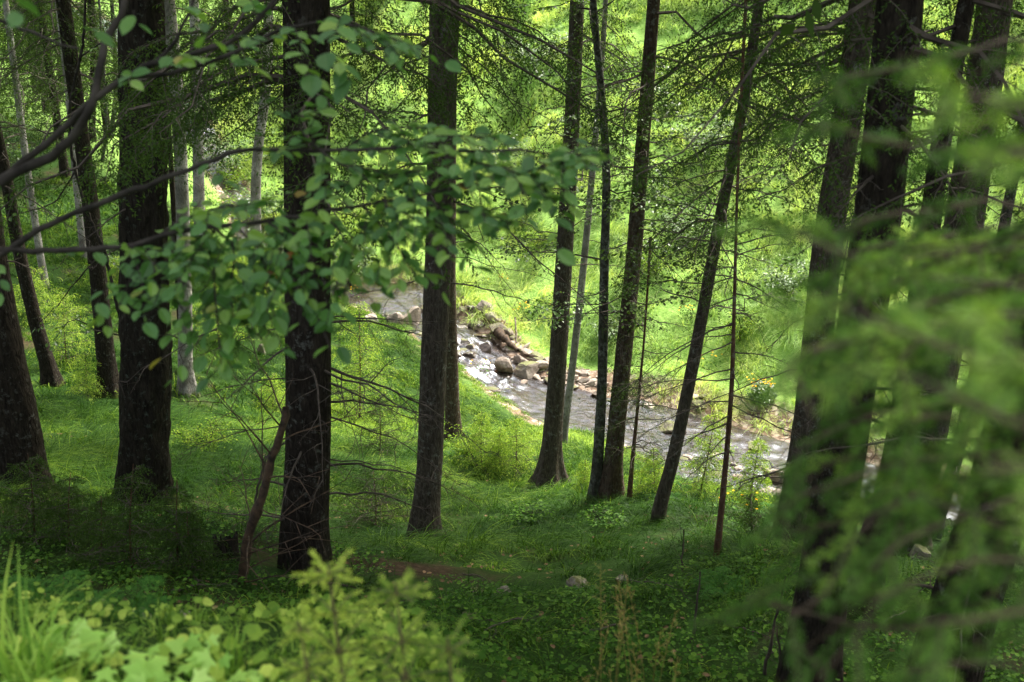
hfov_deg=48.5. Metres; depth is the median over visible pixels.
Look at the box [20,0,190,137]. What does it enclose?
spruce tree
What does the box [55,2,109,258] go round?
spruce tree
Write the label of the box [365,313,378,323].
boulder
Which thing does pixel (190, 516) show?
young spruce
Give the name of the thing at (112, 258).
bush
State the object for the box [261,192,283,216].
bush
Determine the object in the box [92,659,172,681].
leafy plant
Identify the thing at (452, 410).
spruce tree
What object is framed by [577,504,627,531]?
bush
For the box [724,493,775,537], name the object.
young spruce
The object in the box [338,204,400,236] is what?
bush
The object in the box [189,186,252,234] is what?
bush
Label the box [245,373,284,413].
bush
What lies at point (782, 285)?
bush
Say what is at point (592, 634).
herb cover
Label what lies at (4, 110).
spruce tree
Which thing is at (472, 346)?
stone
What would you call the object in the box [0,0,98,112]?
spruce tree
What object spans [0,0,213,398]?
spruce tree
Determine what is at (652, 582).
fallen stick
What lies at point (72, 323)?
young spruce
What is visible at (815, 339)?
spruce tree
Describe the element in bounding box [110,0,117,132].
spruce tree
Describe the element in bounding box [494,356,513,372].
boulder
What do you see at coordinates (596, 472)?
tree
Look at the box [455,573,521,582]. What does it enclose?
fallen stick
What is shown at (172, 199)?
spruce tree
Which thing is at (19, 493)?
young spruce
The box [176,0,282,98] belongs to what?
spruce tree
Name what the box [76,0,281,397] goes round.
spruce tree
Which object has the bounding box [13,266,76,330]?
young spruce
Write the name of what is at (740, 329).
bush
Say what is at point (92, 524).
young spruce
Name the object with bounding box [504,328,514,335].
boulder
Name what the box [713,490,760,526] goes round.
flowering plant
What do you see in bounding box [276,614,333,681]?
young spruce
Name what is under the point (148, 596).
fern
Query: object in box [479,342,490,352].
boulder
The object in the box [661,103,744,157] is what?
bush
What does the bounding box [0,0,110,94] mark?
spruce tree
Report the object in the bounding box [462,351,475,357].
boulder
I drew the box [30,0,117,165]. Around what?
spruce tree
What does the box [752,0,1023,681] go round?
spruce tree
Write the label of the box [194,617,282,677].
grass tuft
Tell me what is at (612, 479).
spruce tree
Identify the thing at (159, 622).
grass tuft
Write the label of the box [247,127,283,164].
bush
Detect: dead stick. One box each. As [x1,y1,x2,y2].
[670,527,685,571]
[675,569,709,641]
[762,616,781,667]
[763,571,797,674]
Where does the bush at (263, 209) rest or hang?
on the ground at (668, 312)
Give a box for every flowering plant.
[681,305,694,319]
[701,352,722,368]
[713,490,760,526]
[747,373,776,406]
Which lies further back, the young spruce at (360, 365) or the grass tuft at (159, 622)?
the young spruce at (360, 365)
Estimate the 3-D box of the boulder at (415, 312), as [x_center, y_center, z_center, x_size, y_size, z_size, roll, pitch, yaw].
[-3.500,-0.852,39.449,0.727,0.781,0.651,0,22,0]
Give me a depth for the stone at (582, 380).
36.91 m
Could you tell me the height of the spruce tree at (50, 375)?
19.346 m
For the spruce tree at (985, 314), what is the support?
on the ground at (668, 312)
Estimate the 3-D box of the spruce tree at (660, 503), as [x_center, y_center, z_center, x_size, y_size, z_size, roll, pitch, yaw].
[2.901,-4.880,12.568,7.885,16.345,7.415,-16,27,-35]
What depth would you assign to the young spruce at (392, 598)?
2.00 m
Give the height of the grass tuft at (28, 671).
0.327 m
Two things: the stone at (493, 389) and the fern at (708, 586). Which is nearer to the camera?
the fern at (708, 586)
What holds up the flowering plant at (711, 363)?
on the ground at (668, 312)
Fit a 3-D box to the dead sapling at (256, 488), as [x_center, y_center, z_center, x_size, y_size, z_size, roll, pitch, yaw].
[-1.944,1.241,8.956,0.904,1.626,1.064,0,22,0]
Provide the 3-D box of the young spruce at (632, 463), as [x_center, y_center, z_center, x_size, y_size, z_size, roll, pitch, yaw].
[1.854,0.685,16.705,1.748,4.550,1.661,18,28,37]
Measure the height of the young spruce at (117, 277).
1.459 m
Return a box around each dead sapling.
[203,418,313,573]
[576,0,879,556]
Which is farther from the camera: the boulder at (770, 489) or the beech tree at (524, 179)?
the boulder at (770, 489)
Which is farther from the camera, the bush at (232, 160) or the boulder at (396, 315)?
the bush at (232, 160)
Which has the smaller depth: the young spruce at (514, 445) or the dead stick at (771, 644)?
the dead stick at (771, 644)
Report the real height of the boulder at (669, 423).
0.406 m
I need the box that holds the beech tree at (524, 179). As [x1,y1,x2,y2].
[0,0,627,393]
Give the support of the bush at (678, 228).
on the ground at (668, 312)
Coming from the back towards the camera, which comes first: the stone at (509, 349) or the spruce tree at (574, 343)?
the stone at (509, 349)
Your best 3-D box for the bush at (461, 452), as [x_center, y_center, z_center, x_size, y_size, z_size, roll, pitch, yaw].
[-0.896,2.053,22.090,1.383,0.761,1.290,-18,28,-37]
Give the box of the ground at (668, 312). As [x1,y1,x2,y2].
[0,0,1023,681]
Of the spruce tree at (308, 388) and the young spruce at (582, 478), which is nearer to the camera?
the spruce tree at (308, 388)
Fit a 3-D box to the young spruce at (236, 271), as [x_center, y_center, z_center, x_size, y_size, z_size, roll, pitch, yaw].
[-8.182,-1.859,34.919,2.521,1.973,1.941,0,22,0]
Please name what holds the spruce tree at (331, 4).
on the ground at (668, 312)
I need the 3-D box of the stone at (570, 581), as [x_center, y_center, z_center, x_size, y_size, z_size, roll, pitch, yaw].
[0.653,2.328,10.879,0.210,0.157,0.226,-10,24,-23]
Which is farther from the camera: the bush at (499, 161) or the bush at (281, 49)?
the bush at (281, 49)
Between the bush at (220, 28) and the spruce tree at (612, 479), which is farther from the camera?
the bush at (220, 28)
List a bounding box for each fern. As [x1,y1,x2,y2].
[0,574,45,611]
[8,569,107,612]
[90,575,174,621]
[640,481,692,499]
[691,565,749,599]
[747,502,776,524]
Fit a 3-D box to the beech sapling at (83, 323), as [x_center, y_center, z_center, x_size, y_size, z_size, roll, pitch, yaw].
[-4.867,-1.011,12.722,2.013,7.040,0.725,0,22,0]
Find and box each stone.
[219,194,228,199]
[257,344,265,353]
[461,338,470,343]
[466,344,474,348]
[467,305,476,310]
[476,322,484,327]
[486,386,500,391]
[494,585,510,596]
[504,346,514,351]
[532,357,543,360]
[533,374,540,378]
[566,576,589,587]
[576,378,589,382]
[578,370,590,374]
[615,574,630,582]
[683,454,692,459]
[708,471,720,477]
[909,544,930,561]
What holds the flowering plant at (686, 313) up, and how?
on the ground at (668, 312)
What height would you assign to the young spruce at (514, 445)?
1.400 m
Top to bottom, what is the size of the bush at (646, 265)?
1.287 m
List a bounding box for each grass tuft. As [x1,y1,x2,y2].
[0,543,213,681]
[6,619,87,671]
[127,576,230,646]
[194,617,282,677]
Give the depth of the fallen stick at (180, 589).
8.05 m
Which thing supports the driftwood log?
on the ground at (668, 312)
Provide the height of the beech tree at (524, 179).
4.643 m
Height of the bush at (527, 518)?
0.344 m
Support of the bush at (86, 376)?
on the ground at (668, 312)
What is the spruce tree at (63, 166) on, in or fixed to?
on the ground at (668, 312)
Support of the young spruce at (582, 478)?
on the ground at (668, 312)
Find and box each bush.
[2,129,52,171]
[106,250,119,281]
[170,409,242,452]
[176,4,260,74]
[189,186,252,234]
[190,123,279,178]
[192,304,275,341]
[207,161,250,185]
[212,179,281,227]
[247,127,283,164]
[250,18,339,73]
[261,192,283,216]
[331,244,383,282]
[332,0,381,26]
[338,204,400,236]
[443,422,498,458]
[463,129,533,168]
[486,19,568,75]
[509,499,553,526]
[515,218,556,247]
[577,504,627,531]
[583,312,619,341]
[625,244,688,276]
[647,204,738,248]
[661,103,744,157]
[710,301,761,341]
[755,256,809,304]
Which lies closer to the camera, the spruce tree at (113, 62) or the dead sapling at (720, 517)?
the dead sapling at (720, 517)
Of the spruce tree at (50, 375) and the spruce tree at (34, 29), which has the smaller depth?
the spruce tree at (50, 375)
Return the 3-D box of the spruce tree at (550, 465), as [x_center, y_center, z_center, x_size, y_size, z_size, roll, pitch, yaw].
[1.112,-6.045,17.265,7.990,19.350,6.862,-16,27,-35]
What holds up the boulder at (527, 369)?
on the ground at (668, 312)
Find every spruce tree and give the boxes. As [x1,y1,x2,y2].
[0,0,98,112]
[0,0,99,288]
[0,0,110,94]
[0,0,115,131]
[0,0,118,178]
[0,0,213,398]
[0,0,649,577]
[0,29,107,387]
[0,33,16,120]
[0,186,93,500]
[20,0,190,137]
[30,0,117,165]
[45,0,204,514]
[52,0,117,140]
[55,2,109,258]
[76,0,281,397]
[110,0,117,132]
[116,46,200,319]
[118,0,216,28]
[176,0,238,68]
[176,0,281,237]
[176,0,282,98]
[184,2,253,66]
[188,0,628,540]
[216,1,281,231]
[274,0,346,20]
[350,2,354,20]
[408,117,463,441]
[484,0,683,487]
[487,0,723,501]
[508,0,799,500]
[539,0,665,443]
[586,0,859,521]
[606,0,1023,681]
[622,0,971,543]
[687,37,1023,681]
[718,0,1023,611]
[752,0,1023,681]
[768,0,1023,556]
[911,111,1023,544]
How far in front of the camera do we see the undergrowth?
2.99 m
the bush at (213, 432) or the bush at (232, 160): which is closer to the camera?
the bush at (213, 432)
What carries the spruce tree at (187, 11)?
on the ground at (668, 312)
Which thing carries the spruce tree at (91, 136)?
on the ground at (668, 312)
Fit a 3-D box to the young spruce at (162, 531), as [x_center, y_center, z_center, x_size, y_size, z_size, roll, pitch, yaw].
[-2.482,1.416,8.339,0.856,0.935,0.850,0,22,0]
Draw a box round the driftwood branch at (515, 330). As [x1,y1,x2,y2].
[514,317,516,342]
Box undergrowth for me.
[0,580,463,681]
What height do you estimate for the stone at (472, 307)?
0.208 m
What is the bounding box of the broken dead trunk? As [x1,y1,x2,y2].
[185,333,406,594]
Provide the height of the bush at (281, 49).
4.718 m
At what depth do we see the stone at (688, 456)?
32.61 m
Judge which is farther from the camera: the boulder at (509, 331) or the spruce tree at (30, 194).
the boulder at (509, 331)
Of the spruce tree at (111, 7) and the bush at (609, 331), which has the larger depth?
the spruce tree at (111, 7)
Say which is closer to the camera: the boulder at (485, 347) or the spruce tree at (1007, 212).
the spruce tree at (1007, 212)
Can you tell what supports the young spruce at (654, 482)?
on the ground at (668, 312)
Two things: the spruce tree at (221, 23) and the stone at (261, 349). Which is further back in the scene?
the spruce tree at (221, 23)
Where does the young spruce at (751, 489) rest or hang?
on the ground at (668, 312)
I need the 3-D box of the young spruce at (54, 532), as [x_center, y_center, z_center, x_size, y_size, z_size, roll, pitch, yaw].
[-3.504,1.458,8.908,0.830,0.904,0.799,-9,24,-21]
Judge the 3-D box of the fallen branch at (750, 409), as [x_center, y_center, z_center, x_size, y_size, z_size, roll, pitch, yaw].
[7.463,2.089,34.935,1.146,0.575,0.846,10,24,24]
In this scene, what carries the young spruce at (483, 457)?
on the ground at (668, 312)
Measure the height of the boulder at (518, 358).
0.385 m
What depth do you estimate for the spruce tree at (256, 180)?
42.44 m
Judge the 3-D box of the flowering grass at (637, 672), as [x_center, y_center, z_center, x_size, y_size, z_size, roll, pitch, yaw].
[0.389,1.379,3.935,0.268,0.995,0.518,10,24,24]
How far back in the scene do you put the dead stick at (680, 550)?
10.38 m
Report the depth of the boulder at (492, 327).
39.76 m
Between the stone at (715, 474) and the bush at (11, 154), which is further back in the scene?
the bush at (11, 154)
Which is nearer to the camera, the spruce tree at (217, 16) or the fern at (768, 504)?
the fern at (768, 504)
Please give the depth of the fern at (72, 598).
3.67 m
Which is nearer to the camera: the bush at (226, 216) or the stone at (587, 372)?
the stone at (587, 372)
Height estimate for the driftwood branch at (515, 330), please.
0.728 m
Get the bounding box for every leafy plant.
[3,675,63,681]
[35,617,121,676]
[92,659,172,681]
[122,632,219,681]
[174,652,265,681]
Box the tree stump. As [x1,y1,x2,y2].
[212,531,240,568]
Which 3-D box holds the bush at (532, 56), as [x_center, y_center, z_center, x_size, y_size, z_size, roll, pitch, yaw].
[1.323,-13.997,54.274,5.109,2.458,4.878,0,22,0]
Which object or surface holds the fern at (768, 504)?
on the ground at (668, 312)
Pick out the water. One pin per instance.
(530, 396)
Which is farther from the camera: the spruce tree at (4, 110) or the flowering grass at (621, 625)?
the spruce tree at (4, 110)
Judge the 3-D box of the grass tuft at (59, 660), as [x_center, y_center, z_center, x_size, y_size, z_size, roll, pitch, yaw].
[-1.026,0.684,2.554,0.205,0.120,0.127,14,26,31]
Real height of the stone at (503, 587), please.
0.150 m
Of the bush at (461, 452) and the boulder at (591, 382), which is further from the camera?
the boulder at (591, 382)
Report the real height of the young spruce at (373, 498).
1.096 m
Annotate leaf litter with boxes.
[2,417,1023,681]
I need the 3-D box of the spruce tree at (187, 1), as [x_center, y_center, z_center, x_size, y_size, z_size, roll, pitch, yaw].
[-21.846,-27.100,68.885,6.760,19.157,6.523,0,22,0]
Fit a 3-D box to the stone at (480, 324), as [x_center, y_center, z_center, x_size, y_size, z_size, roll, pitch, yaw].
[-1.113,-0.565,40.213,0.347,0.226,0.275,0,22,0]
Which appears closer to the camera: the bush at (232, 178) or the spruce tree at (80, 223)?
the spruce tree at (80, 223)
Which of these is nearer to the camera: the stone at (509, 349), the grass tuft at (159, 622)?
the grass tuft at (159, 622)
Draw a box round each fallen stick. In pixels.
[171,570,236,598]
[299,563,364,589]
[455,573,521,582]
[475,607,542,638]
[575,619,638,634]
[628,576,693,597]
[725,612,773,638]
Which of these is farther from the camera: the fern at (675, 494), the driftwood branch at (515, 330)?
the driftwood branch at (515, 330)
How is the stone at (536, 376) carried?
on the ground at (668, 312)
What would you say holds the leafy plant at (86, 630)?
on the ground at (668, 312)
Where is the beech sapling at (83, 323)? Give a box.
[0,0,121,438]
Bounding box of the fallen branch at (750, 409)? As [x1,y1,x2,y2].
[739,398,771,415]
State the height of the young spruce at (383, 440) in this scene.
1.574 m
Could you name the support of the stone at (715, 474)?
on the ground at (668, 312)
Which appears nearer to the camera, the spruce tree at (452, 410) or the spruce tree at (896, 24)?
the spruce tree at (896, 24)
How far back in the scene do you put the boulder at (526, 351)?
38.61 m
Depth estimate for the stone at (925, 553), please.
11.57 m
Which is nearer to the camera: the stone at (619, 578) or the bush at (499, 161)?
the stone at (619, 578)
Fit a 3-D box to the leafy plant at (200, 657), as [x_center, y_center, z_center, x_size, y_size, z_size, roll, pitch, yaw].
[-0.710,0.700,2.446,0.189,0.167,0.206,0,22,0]
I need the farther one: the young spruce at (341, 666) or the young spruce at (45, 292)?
the young spruce at (45, 292)
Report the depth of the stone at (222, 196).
48.72 m
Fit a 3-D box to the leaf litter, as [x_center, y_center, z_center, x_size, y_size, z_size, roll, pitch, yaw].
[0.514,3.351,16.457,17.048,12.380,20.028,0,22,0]
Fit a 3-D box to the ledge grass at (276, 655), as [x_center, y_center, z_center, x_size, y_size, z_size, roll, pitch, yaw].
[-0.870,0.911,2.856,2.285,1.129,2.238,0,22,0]
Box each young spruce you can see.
[0,453,109,553]
[10,474,116,556]
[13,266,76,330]
[27,292,95,368]
[55,464,216,576]
[61,495,138,574]
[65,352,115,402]
[83,256,119,299]
[131,483,236,589]
[153,506,227,586]
[211,252,282,301]
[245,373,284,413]
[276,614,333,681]
[285,544,407,681]
[329,468,412,532]
[331,298,401,423]
[346,394,416,460]
[361,566,467,681]
[403,616,478,681]
[443,410,521,482]
[480,427,515,474]
[481,416,541,482]
[569,458,591,493]
[575,237,704,500]
[624,448,680,499]
[672,411,742,504]
[718,436,773,513]
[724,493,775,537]
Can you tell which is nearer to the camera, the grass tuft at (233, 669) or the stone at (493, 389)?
the grass tuft at (233, 669)
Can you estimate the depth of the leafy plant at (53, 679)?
2.28 m
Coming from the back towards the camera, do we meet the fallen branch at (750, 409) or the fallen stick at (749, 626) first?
the fallen branch at (750, 409)
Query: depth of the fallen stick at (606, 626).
8.29 m
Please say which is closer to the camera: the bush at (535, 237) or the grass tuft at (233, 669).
the grass tuft at (233, 669)
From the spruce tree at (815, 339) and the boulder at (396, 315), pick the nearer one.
the spruce tree at (815, 339)
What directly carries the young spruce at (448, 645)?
on the ground at (668, 312)
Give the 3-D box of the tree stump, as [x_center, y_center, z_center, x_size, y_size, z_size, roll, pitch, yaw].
[-2.283,1.714,9.128,0.296,0.412,0.284,18,28,37]
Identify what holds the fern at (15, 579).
on the ground at (668, 312)
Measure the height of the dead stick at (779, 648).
0.551 m
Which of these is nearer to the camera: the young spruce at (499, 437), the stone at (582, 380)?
the young spruce at (499, 437)
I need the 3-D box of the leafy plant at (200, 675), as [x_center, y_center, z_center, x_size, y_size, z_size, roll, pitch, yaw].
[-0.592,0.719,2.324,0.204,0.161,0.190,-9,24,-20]
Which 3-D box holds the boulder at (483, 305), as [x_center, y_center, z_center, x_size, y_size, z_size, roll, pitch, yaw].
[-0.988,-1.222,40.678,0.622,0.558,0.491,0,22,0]
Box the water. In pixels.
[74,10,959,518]
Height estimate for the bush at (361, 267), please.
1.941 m
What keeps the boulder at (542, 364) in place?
on the ground at (668, 312)
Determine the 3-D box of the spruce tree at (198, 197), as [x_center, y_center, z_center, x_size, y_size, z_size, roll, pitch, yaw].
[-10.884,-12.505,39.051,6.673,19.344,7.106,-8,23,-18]
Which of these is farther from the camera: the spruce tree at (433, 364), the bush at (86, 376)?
the bush at (86, 376)
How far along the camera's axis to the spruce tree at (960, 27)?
7.65 m
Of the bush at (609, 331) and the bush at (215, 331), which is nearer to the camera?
the bush at (215, 331)
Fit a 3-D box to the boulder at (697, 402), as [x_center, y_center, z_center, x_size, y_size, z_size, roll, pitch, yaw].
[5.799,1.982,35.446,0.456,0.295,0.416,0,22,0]
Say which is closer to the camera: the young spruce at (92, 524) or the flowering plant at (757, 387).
the young spruce at (92, 524)
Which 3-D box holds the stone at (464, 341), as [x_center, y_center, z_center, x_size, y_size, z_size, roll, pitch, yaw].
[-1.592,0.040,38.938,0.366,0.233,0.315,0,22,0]
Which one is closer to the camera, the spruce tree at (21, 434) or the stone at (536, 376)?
the spruce tree at (21, 434)
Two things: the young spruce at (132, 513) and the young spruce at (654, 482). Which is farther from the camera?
the young spruce at (654, 482)
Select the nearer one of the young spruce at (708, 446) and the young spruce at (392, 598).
the young spruce at (392, 598)
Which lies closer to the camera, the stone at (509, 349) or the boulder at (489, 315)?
the stone at (509, 349)
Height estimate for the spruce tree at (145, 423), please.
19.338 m
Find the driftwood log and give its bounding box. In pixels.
[493,327,518,351]
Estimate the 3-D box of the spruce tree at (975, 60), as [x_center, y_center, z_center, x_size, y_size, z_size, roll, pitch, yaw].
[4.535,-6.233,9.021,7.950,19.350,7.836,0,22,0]
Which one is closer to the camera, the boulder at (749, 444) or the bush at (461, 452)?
the bush at (461, 452)
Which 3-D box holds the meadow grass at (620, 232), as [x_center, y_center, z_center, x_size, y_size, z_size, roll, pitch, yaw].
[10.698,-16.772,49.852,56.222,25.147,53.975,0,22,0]
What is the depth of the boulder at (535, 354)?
38.45 m
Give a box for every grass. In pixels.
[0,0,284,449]
[0,588,476,681]
[210,0,1023,468]
[576,562,677,681]
[607,586,680,681]
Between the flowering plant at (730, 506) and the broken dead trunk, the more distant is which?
the flowering plant at (730, 506)
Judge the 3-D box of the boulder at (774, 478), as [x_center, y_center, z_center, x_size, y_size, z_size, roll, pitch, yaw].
[7.510,3.675,31.716,1.038,0.442,0.732,0,22,0]
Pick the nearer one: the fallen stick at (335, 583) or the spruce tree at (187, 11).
the fallen stick at (335, 583)
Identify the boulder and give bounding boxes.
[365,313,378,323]
[386,312,403,324]
[403,306,420,324]
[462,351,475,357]
[476,300,492,313]
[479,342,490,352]
[485,312,501,320]
[489,322,506,330]
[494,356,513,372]
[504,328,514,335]
[513,354,527,363]
[513,361,539,378]
[521,348,532,354]
[529,351,543,357]
[536,360,548,368]
[586,378,596,385]
[658,420,673,432]
[692,400,704,409]
[748,441,763,451]
[759,487,779,496]
[764,468,783,482]
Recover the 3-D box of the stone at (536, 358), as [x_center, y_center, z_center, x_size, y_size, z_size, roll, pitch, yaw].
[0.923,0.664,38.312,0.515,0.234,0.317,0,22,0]
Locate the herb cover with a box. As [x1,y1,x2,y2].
[0,506,1023,681]
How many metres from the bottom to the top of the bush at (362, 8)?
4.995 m
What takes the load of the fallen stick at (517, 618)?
on the ground at (668, 312)
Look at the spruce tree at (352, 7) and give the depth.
63.56 m
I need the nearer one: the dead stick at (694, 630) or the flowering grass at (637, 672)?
the flowering grass at (637, 672)

